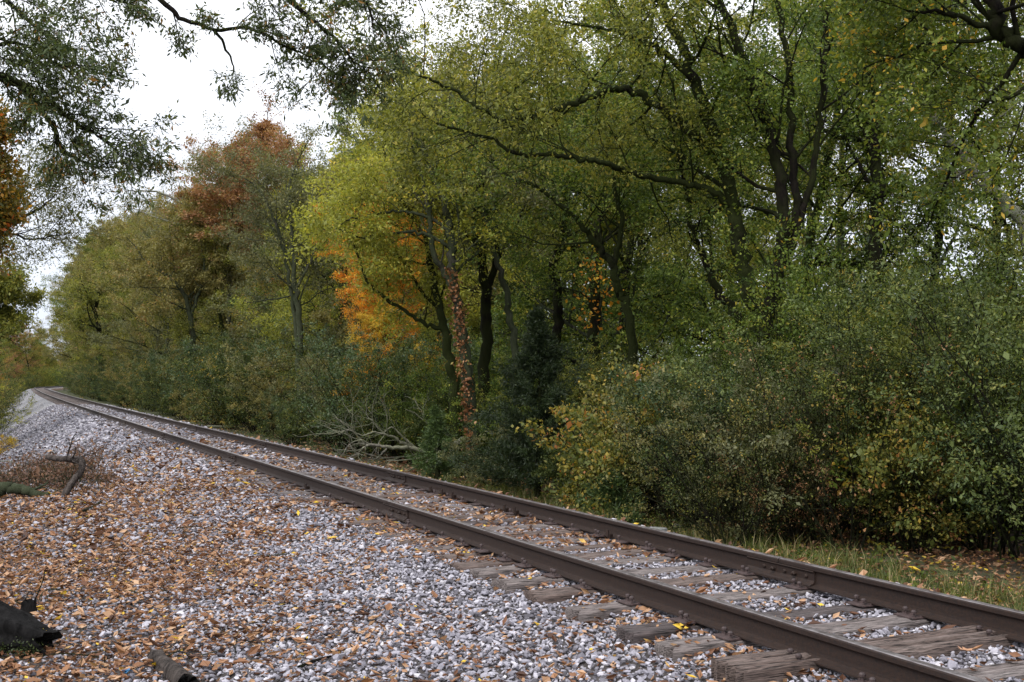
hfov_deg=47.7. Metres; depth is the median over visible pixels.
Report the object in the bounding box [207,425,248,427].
fallen pole
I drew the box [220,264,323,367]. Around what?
tree
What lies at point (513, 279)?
tree
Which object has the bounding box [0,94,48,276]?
tree
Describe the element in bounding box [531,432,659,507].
shrub
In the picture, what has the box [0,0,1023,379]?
sky
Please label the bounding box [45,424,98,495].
dead branch
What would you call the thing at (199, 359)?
shrub
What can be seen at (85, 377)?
shrub
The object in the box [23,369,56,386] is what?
shrub
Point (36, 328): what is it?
tree
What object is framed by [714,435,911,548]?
shrub
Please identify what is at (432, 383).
shrub
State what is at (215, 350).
shrub
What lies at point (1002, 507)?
shrub
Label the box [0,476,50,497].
mossy branch
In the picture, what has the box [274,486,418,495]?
wooden tie
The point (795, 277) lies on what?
shrub
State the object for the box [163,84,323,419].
tree
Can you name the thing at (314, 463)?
wooden tie
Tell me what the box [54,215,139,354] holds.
tree
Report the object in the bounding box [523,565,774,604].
wooden tie
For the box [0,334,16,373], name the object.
tree
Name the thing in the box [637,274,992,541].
shrub
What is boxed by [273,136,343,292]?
tree
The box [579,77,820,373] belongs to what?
tree
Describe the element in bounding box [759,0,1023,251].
tree
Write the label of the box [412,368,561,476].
shrub
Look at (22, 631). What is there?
log
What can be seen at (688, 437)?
shrub
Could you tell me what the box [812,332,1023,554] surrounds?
shrub
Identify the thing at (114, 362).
shrub
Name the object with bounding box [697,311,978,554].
shrub
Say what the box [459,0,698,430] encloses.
tree
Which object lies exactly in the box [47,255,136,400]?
tree
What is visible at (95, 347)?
tree
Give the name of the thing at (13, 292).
tree
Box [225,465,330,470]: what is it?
wooden tie
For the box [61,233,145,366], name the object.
tree
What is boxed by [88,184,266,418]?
tree
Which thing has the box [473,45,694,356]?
tree
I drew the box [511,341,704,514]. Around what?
shrub
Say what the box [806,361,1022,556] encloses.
shrub
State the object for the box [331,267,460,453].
tree
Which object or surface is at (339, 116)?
tree
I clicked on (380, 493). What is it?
wooden tie
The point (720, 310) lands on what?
shrub
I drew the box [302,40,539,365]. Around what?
tree
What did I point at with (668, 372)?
shrub
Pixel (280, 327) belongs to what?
tree
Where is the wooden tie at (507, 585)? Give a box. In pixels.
[491,557,731,593]
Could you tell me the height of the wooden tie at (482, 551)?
0.256 m
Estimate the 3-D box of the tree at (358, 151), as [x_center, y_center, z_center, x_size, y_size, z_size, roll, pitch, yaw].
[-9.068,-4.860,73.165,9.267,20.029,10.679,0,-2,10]
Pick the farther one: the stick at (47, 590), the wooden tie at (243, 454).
the wooden tie at (243, 454)
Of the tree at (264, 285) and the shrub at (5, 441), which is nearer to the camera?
the shrub at (5, 441)
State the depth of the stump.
9.61 m
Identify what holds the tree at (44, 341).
on the ground at (38, 404)
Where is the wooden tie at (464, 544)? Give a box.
[415,529,614,553]
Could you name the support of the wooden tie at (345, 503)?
on the ground at (38, 404)
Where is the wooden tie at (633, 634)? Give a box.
[616,594,888,644]
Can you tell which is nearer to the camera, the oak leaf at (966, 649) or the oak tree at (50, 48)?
the oak leaf at (966, 649)
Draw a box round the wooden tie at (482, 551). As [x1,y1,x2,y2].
[438,535,641,560]
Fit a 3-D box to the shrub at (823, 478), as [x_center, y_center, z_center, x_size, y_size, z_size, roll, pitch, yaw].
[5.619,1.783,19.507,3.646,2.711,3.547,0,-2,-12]
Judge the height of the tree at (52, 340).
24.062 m
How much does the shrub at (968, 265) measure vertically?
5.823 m
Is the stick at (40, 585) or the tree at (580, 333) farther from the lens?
the tree at (580, 333)
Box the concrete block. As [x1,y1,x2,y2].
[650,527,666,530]
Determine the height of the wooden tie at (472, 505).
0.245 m
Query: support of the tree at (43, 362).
on the ground at (38, 404)
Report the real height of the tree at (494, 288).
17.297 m
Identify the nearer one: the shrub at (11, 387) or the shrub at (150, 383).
the shrub at (150, 383)
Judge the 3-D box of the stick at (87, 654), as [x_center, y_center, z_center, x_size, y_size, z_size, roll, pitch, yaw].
[-2.964,2.176,8.051,0.132,0.073,0.512,0,-2,2]
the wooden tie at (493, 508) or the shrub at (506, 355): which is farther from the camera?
the shrub at (506, 355)
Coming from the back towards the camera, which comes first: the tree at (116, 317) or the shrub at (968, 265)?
the tree at (116, 317)
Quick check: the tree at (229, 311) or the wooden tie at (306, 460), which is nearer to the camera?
the wooden tie at (306, 460)
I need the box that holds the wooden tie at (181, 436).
[138,435,213,437]
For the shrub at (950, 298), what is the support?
on the ground at (38, 404)
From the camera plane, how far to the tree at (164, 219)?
70.04 m
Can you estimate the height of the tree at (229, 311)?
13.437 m
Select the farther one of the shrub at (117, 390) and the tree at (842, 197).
the shrub at (117, 390)
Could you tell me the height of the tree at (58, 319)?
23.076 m
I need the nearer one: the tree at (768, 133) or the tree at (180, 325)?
the tree at (768, 133)
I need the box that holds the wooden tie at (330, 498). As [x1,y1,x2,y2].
[298,489,445,501]
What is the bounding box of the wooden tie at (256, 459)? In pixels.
[200,456,298,461]
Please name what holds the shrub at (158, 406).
on the ground at (38, 404)
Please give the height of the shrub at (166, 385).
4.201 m
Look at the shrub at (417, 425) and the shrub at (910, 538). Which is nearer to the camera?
the shrub at (910, 538)
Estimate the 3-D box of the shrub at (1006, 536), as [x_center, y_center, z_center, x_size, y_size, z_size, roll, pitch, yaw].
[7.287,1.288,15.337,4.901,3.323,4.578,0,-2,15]
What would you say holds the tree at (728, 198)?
on the ground at (38, 404)
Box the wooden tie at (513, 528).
[381,518,570,537]
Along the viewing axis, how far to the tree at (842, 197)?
35.31 m
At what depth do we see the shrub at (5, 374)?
73.04 m
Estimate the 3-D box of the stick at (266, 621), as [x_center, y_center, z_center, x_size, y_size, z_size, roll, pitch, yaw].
[-1.867,2.034,8.798,0.372,0.222,0.138,1,-2,-24]
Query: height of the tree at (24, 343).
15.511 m
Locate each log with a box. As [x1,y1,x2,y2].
[0,600,62,660]
[147,649,199,681]
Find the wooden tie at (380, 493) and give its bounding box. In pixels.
[290,488,429,498]
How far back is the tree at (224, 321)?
72.39 m
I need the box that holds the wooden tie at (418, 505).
[313,496,473,510]
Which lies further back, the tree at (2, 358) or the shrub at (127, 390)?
the tree at (2, 358)
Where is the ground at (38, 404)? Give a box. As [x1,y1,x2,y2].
[0,382,1023,681]
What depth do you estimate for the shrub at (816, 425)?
18.98 m
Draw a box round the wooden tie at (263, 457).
[195,455,293,459]
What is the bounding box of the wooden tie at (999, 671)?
[847,660,1023,681]
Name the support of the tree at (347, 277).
on the ground at (38, 404)
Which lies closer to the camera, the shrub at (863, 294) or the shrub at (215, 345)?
the shrub at (863, 294)
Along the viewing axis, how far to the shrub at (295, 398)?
36.17 m
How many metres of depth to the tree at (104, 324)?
101.97 m
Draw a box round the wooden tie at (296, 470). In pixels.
[227,467,341,473]
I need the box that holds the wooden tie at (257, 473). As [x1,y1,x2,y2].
[228,469,350,474]
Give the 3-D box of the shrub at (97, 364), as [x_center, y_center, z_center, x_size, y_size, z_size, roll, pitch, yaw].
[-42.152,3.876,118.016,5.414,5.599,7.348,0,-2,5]
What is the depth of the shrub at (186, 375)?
58.62 m
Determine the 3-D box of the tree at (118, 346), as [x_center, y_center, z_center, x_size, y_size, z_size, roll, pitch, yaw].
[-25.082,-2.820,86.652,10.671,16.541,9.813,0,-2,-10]
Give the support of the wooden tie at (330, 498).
on the ground at (38, 404)
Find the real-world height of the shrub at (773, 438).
3.099 m
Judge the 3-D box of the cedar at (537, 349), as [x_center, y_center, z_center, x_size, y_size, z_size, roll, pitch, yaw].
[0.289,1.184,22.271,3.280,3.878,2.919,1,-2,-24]
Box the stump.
[20,597,36,614]
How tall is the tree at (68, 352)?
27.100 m
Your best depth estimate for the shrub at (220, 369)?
50.55 m
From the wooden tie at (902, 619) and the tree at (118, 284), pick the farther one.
the tree at (118, 284)
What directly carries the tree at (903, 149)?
on the ground at (38, 404)
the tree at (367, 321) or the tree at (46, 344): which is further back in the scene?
the tree at (46, 344)
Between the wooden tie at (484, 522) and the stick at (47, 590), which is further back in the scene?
the wooden tie at (484, 522)
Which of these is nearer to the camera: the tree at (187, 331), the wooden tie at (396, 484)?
the wooden tie at (396, 484)
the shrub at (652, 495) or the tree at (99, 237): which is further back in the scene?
the tree at (99, 237)
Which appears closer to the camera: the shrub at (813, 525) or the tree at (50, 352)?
the shrub at (813, 525)
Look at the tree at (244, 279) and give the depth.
78.06 m
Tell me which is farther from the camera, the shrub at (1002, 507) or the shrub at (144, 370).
the shrub at (144, 370)
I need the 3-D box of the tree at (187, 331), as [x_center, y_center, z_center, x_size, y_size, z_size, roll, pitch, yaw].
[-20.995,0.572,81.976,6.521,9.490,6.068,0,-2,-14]
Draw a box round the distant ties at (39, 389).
[31,387,59,391]
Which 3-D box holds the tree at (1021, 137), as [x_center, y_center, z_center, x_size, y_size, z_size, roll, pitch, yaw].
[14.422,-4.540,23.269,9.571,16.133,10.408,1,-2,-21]
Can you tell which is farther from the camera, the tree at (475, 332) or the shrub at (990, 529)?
the tree at (475, 332)
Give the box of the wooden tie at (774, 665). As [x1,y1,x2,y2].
[711,625,1019,681]
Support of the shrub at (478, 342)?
on the ground at (38, 404)
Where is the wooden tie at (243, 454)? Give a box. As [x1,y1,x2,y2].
[188,452,281,457]
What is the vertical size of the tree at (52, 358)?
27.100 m
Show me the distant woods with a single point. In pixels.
(955, 272)
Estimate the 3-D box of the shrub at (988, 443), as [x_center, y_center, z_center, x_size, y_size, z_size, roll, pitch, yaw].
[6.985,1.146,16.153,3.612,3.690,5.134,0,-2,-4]
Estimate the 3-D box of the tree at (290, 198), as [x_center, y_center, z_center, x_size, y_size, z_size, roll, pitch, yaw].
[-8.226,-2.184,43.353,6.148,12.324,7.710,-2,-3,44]
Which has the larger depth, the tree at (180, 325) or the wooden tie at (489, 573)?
the tree at (180, 325)
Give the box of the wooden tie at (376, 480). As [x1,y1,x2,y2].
[256,478,386,484]
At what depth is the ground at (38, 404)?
9.48 m
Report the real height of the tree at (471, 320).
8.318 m
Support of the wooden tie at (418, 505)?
on the ground at (38, 404)
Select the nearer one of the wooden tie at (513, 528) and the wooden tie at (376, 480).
the wooden tie at (513, 528)
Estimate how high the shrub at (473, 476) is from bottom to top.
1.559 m
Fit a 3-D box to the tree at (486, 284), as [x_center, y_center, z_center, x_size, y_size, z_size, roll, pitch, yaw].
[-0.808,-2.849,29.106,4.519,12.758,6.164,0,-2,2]
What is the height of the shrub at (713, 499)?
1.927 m
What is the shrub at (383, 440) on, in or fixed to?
on the ground at (38, 404)
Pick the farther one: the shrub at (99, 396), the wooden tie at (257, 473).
the shrub at (99, 396)
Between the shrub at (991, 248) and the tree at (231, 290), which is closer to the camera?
the shrub at (991, 248)
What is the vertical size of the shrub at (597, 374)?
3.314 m
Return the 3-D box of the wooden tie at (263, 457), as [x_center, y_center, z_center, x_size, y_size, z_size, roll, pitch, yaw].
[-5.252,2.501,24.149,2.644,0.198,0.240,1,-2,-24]
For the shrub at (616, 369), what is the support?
on the ground at (38, 404)
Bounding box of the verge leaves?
[344,458,1023,604]
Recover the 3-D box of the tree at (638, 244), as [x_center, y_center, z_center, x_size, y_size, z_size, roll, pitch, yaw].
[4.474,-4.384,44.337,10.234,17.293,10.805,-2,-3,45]
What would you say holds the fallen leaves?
on the ground at (38, 404)
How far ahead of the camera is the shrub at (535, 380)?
30.82 m
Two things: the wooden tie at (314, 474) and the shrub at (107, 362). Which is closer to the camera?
the wooden tie at (314, 474)
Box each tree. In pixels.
[0,0,432,228]
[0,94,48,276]
[0,237,51,359]
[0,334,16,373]
[0,335,24,378]
[0,337,14,359]
[0,338,19,370]
[0,338,27,382]
[1,132,111,279]
[1,333,43,390]
[9,324,43,376]
[10,330,51,385]
[16,323,58,380]
[18,331,55,376]
[24,329,60,377]
[27,322,72,384]
[27,344,57,385]
[31,272,90,368]
[32,216,112,354]
[39,282,77,363]
[43,251,127,361]
[47,220,96,362]
[47,239,97,358]
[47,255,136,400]
[47,267,90,363]
[48,242,126,362]
[49,290,84,362]
[49,340,78,354]
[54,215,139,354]
[57,203,142,360]
[60,334,89,376]
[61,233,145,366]
[63,341,81,375]
[65,198,171,369]
[85,184,215,349]
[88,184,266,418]
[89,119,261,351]
[89,180,241,356]
[89,200,201,360]
[89,219,206,362]
[91,248,155,361]
[96,197,170,348]
[104,202,239,361]
[126,239,218,342]
[143,226,259,358]
[145,177,283,362]
[148,220,263,351]
[156,293,247,400]
[159,148,283,349]
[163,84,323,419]
[168,287,245,356]
[169,110,290,318]
[177,110,374,441]
[189,288,252,347]
[194,185,285,342]
[199,173,365,356]
[210,248,336,345]
[213,249,285,339]
[220,151,417,352]
[220,168,306,347]
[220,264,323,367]
[224,155,356,351]
[230,173,363,351]
[231,139,403,349]
[236,239,355,361]
[257,136,418,435]
[270,150,354,304]
[271,10,546,479]
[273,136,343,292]
[274,29,537,353]
[276,70,527,345]
[286,0,822,389]
[287,73,489,477]
[293,374,465,470]
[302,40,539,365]
[311,175,442,342]
[317,125,411,291]
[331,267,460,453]
[336,220,480,362]
[343,293,445,450]
[357,38,589,366]
[367,11,568,471]
[371,236,494,375]
[383,0,566,473]
[415,50,713,485]
[417,201,553,352]
[420,0,790,371]
[426,1,653,346]
[442,180,559,354]
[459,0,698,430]
[465,17,772,378]
[471,62,720,409]
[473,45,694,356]
[479,68,662,351]
[481,26,687,373]
[501,158,642,366]
[539,198,691,357]
[562,0,976,507]
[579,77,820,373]
[597,5,772,496]
[606,70,763,369]
[628,0,1008,376]
[636,143,823,372]
[651,1,968,320]
[689,0,972,337]
[715,0,1023,327]
[752,0,1023,312]
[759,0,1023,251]
[782,0,1023,308]
[836,19,1023,250]
[915,0,1023,188]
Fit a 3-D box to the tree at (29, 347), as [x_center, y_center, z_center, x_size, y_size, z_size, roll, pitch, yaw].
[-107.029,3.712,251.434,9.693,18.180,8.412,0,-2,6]
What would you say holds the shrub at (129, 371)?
on the ground at (38, 404)
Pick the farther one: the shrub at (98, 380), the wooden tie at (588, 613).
the shrub at (98, 380)
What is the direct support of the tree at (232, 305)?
on the ground at (38, 404)
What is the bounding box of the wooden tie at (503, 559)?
[450,541,668,572]
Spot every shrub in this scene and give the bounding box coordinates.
[0,359,42,424]
[0,363,17,417]
[0,372,23,408]
[0,373,28,424]
[0,384,33,434]
[0,385,36,444]
[0,434,18,454]
[2,377,21,404]
[13,362,59,389]
[15,372,41,392]
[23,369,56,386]
[37,365,72,385]
[61,372,75,394]
[65,372,90,397]
[69,352,121,400]
[70,359,98,398]
[71,361,106,399]
[84,361,134,405]
[88,352,148,400]
[89,375,116,401]
[90,366,134,407]
[92,350,142,395]
[93,355,147,406]
[102,352,158,409]
[103,357,150,405]
[109,342,191,414]
[111,349,159,406]
[115,350,164,408]
[120,377,153,407]
[122,372,167,411]
[123,360,183,415]
[126,359,162,397]
[128,350,184,413]
[129,350,178,403]
[138,331,251,419]
[142,378,192,419]
[150,352,212,419]
[156,331,269,425]
[156,335,259,428]
[162,368,191,414]
[168,329,303,430]
[168,336,244,422]
[169,319,289,425]
[169,383,227,425]
[170,342,234,410]
[181,341,312,434]
[205,343,329,436]
[208,324,326,424]
[217,299,403,437]
[222,334,339,431]
[245,398,319,444]
[250,306,479,459]
[258,335,357,441]
[261,381,321,440]
[270,357,379,452]
[281,328,497,463]
[293,351,404,447]
[304,321,440,353]
[349,355,506,467]
[354,399,422,456]
[370,317,523,420]
[385,314,535,424]
[396,375,509,472]
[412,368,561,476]
[437,421,532,487]
[471,334,607,395]
[475,333,661,472]
[476,350,602,461]
[493,335,646,407]
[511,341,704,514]
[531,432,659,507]
[538,337,715,493]
[550,355,735,512]
[559,343,721,407]
[571,377,853,547]
[572,467,644,522]
[573,358,920,542]
[594,341,879,543]
[599,396,775,531]
[600,341,793,507]
[601,359,820,537]
[618,417,847,544]
[634,321,906,509]
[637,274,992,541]
[638,226,1023,540]
[638,345,729,464]
[649,176,1023,515]
[653,310,925,496]
[666,330,787,427]
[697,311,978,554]
[699,265,1013,375]
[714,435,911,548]
[730,259,1010,354]
[733,308,895,396]
[738,345,971,517]
[739,197,1023,508]
[739,265,1023,380]
[757,344,997,531]
[762,376,863,528]
[767,257,1023,542]
[773,254,1023,351]
[789,359,1008,555]
[804,180,1023,529]
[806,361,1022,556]
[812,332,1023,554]
[815,200,1023,516]
[875,368,1022,527]
[886,269,1022,329]
[888,353,1023,560]
[892,272,964,345]
[918,303,1023,537]
[935,255,1023,342]
[951,353,1023,533]
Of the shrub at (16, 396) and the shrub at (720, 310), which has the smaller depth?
the shrub at (720, 310)
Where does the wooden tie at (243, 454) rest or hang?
on the ground at (38, 404)
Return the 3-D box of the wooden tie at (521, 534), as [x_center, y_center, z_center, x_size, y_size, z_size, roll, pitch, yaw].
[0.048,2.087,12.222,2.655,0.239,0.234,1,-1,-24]
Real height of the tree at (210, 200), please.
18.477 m
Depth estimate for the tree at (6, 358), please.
166.62 m
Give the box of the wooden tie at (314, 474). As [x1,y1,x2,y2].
[240,471,356,477]
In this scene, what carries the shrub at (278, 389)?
on the ground at (38, 404)
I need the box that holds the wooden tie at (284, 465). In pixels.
[216,463,326,468]
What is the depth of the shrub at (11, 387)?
143.01 m
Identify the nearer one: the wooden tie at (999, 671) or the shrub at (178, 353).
the wooden tie at (999, 671)
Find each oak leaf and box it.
[958,646,972,650]
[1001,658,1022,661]
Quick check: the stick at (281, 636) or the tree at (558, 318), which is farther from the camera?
the tree at (558, 318)
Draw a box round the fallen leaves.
[0,406,1023,681]
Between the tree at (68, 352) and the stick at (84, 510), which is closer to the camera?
the stick at (84, 510)
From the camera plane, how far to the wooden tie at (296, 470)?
20.85 m
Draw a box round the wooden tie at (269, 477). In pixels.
[244,473,366,480]
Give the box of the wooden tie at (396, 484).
[272,483,407,491]
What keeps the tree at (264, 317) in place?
on the ground at (38, 404)
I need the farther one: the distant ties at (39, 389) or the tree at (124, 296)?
the distant ties at (39, 389)
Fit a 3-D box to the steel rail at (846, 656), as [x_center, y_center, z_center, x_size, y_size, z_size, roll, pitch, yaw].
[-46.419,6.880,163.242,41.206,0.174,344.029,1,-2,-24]
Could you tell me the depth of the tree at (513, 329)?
27.95 m
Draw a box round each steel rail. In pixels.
[34,386,990,681]
[44,386,1023,642]
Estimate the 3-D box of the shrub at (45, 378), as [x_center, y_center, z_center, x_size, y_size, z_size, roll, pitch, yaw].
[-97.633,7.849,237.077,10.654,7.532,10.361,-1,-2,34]
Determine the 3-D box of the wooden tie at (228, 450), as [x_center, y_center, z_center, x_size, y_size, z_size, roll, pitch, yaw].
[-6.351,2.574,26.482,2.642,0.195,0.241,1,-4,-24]
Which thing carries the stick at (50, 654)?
on the fallen leaves
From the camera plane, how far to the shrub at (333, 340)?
47.55 m
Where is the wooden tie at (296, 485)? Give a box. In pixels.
[261,480,394,489]
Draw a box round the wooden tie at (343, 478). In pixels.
[251,475,377,483]
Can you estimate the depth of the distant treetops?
64.78 m
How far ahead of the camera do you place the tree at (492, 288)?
59.17 m
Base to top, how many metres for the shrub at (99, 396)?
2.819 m
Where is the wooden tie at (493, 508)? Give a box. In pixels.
[342,504,503,520]
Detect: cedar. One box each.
[404,404,463,481]
[435,305,596,499]
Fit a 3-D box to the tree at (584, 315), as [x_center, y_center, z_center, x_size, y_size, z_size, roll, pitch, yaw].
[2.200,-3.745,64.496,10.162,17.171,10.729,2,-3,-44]
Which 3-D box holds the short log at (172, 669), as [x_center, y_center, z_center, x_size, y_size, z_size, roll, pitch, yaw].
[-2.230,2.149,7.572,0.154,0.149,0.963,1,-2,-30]
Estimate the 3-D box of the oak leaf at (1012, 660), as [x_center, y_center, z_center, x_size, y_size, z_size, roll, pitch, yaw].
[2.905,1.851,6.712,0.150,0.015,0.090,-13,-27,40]
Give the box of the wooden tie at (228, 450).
[177,449,263,453]
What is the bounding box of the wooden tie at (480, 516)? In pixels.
[347,509,525,526]
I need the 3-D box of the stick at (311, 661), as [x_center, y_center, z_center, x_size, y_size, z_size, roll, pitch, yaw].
[-1.283,2.081,7.511,0.030,0.031,0.299,-1,-2,33]
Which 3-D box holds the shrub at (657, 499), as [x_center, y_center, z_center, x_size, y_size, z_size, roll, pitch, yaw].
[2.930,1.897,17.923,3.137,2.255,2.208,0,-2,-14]
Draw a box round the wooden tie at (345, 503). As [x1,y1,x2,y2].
[304,493,456,507]
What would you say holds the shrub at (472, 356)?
on the ground at (38, 404)
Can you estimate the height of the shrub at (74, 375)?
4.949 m
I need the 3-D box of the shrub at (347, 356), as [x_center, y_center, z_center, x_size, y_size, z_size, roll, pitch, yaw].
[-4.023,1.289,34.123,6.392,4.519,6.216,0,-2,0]
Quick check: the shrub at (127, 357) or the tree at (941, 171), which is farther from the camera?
the shrub at (127, 357)
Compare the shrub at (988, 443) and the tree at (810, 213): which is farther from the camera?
the tree at (810, 213)
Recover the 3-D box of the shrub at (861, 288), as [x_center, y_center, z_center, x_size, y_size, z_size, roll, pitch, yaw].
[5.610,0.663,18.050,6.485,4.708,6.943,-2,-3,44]
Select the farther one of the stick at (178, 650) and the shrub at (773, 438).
the shrub at (773, 438)
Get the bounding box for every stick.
[5,651,107,662]
[36,570,44,597]
[38,588,63,602]
[72,649,108,667]
[81,500,102,511]
[163,636,189,658]
[167,642,195,655]
[200,624,234,655]
[220,637,238,652]
[240,620,321,643]
[244,593,290,624]
[297,655,330,667]
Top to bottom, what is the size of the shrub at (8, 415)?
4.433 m
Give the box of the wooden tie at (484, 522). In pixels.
[362,512,543,532]
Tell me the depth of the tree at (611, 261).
24.97 m
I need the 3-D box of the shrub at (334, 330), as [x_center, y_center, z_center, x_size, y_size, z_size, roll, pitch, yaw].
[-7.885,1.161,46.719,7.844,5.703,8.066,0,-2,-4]
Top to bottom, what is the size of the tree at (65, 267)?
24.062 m
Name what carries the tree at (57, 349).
on the ground at (38, 404)
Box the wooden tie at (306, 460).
[225,459,310,464]
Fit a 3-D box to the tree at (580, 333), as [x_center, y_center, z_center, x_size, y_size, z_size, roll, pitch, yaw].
[1.798,-2.127,31.699,8.047,11.606,8.678,-1,-2,19]
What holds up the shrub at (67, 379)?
on the ground at (38, 404)
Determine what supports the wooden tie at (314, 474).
on the ground at (38, 404)
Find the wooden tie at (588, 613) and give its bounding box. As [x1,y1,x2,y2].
[565,578,823,623]
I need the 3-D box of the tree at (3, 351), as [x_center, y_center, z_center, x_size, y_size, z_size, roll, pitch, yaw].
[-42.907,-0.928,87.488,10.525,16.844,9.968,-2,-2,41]
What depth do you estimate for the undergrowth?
15.04 m
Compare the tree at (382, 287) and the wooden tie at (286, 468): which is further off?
the tree at (382, 287)
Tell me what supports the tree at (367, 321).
on the ground at (38, 404)
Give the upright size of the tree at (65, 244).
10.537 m
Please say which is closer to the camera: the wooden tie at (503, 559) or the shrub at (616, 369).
the wooden tie at (503, 559)
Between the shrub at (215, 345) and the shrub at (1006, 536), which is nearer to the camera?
the shrub at (1006, 536)
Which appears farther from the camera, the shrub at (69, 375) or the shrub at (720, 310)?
the shrub at (69, 375)
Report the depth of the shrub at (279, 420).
41.17 m
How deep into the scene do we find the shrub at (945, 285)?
29.67 m
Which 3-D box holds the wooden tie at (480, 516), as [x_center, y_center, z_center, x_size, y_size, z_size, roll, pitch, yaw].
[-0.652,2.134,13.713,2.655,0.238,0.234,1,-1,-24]
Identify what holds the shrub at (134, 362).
on the ground at (38, 404)
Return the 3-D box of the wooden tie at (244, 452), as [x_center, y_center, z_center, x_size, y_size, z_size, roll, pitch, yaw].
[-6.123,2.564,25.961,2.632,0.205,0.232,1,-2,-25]
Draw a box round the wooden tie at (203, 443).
[161,442,238,445]
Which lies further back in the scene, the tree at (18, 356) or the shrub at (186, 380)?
the tree at (18, 356)
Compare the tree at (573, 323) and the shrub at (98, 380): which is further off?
the shrub at (98, 380)
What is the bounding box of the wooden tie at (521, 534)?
[396,523,590,545]
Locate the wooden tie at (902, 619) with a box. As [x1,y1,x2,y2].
[654,606,945,663]
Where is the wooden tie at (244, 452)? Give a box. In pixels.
[183,450,269,454]
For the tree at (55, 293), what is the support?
on the ground at (38, 404)
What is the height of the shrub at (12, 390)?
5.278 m
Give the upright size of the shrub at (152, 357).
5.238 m
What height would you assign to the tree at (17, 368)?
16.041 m
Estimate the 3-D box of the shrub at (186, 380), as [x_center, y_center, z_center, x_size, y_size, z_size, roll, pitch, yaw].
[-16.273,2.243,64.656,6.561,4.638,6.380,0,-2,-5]
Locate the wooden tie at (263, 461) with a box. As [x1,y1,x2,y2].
[203,458,304,463]
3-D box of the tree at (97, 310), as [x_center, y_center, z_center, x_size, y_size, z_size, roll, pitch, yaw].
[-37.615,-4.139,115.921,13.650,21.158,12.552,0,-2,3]
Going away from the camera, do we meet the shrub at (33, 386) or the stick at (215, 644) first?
the stick at (215, 644)
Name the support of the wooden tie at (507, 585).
on the ground at (38, 404)
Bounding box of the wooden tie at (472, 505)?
[328,500,488,514]
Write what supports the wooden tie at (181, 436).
on the ground at (38, 404)
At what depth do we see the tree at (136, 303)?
89.33 m
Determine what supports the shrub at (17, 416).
on the ground at (38, 404)
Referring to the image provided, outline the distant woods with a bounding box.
[495,170,1023,397]
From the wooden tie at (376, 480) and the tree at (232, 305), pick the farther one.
the tree at (232, 305)
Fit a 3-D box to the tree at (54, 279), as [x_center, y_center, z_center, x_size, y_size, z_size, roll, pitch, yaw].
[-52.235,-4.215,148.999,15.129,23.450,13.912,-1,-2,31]
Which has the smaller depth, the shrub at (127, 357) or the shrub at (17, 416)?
the shrub at (17, 416)
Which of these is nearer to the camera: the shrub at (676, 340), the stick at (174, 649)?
the stick at (174, 649)
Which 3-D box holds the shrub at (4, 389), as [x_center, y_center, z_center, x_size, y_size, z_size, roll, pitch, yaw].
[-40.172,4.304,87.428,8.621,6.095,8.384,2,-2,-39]
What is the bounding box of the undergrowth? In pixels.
[247,416,1023,577]
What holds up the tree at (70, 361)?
on the ground at (38, 404)
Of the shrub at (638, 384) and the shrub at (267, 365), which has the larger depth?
the shrub at (267, 365)
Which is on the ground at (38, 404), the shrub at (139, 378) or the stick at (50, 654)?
the shrub at (139, 378)
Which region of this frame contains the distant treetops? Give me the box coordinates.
[562,57,1023,311]
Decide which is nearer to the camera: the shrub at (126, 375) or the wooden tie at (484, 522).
the wooden tie at (484, 522)
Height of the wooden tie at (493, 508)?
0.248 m
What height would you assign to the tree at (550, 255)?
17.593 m
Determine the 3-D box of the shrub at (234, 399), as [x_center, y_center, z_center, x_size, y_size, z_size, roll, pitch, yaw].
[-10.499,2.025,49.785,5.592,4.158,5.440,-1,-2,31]
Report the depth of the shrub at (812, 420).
19.94 m
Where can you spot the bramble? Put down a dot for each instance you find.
(62, 473)
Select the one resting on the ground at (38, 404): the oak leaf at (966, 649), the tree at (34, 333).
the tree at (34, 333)
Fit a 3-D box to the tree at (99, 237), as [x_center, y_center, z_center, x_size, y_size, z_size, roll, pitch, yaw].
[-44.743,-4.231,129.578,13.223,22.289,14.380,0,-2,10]
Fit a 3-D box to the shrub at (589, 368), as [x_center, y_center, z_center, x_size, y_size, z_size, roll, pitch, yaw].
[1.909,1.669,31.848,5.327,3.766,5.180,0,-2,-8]
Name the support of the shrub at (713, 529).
on the ground at (38, 404)
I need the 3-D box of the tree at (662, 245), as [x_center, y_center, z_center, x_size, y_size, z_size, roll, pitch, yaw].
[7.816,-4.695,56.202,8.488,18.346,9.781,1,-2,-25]
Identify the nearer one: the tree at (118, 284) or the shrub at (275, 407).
the shrub at (275, 407)
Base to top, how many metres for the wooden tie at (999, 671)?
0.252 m
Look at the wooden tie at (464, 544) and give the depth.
11.67 m
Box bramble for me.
[0,433,145,496]
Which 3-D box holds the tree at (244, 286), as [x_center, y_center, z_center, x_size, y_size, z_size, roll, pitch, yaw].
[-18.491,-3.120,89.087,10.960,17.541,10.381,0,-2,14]
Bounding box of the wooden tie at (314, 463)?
[212,462,318,466]
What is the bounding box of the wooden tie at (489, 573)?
[470,548,696,580]
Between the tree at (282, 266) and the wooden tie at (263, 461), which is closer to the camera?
the wooden tie at (263, 461)

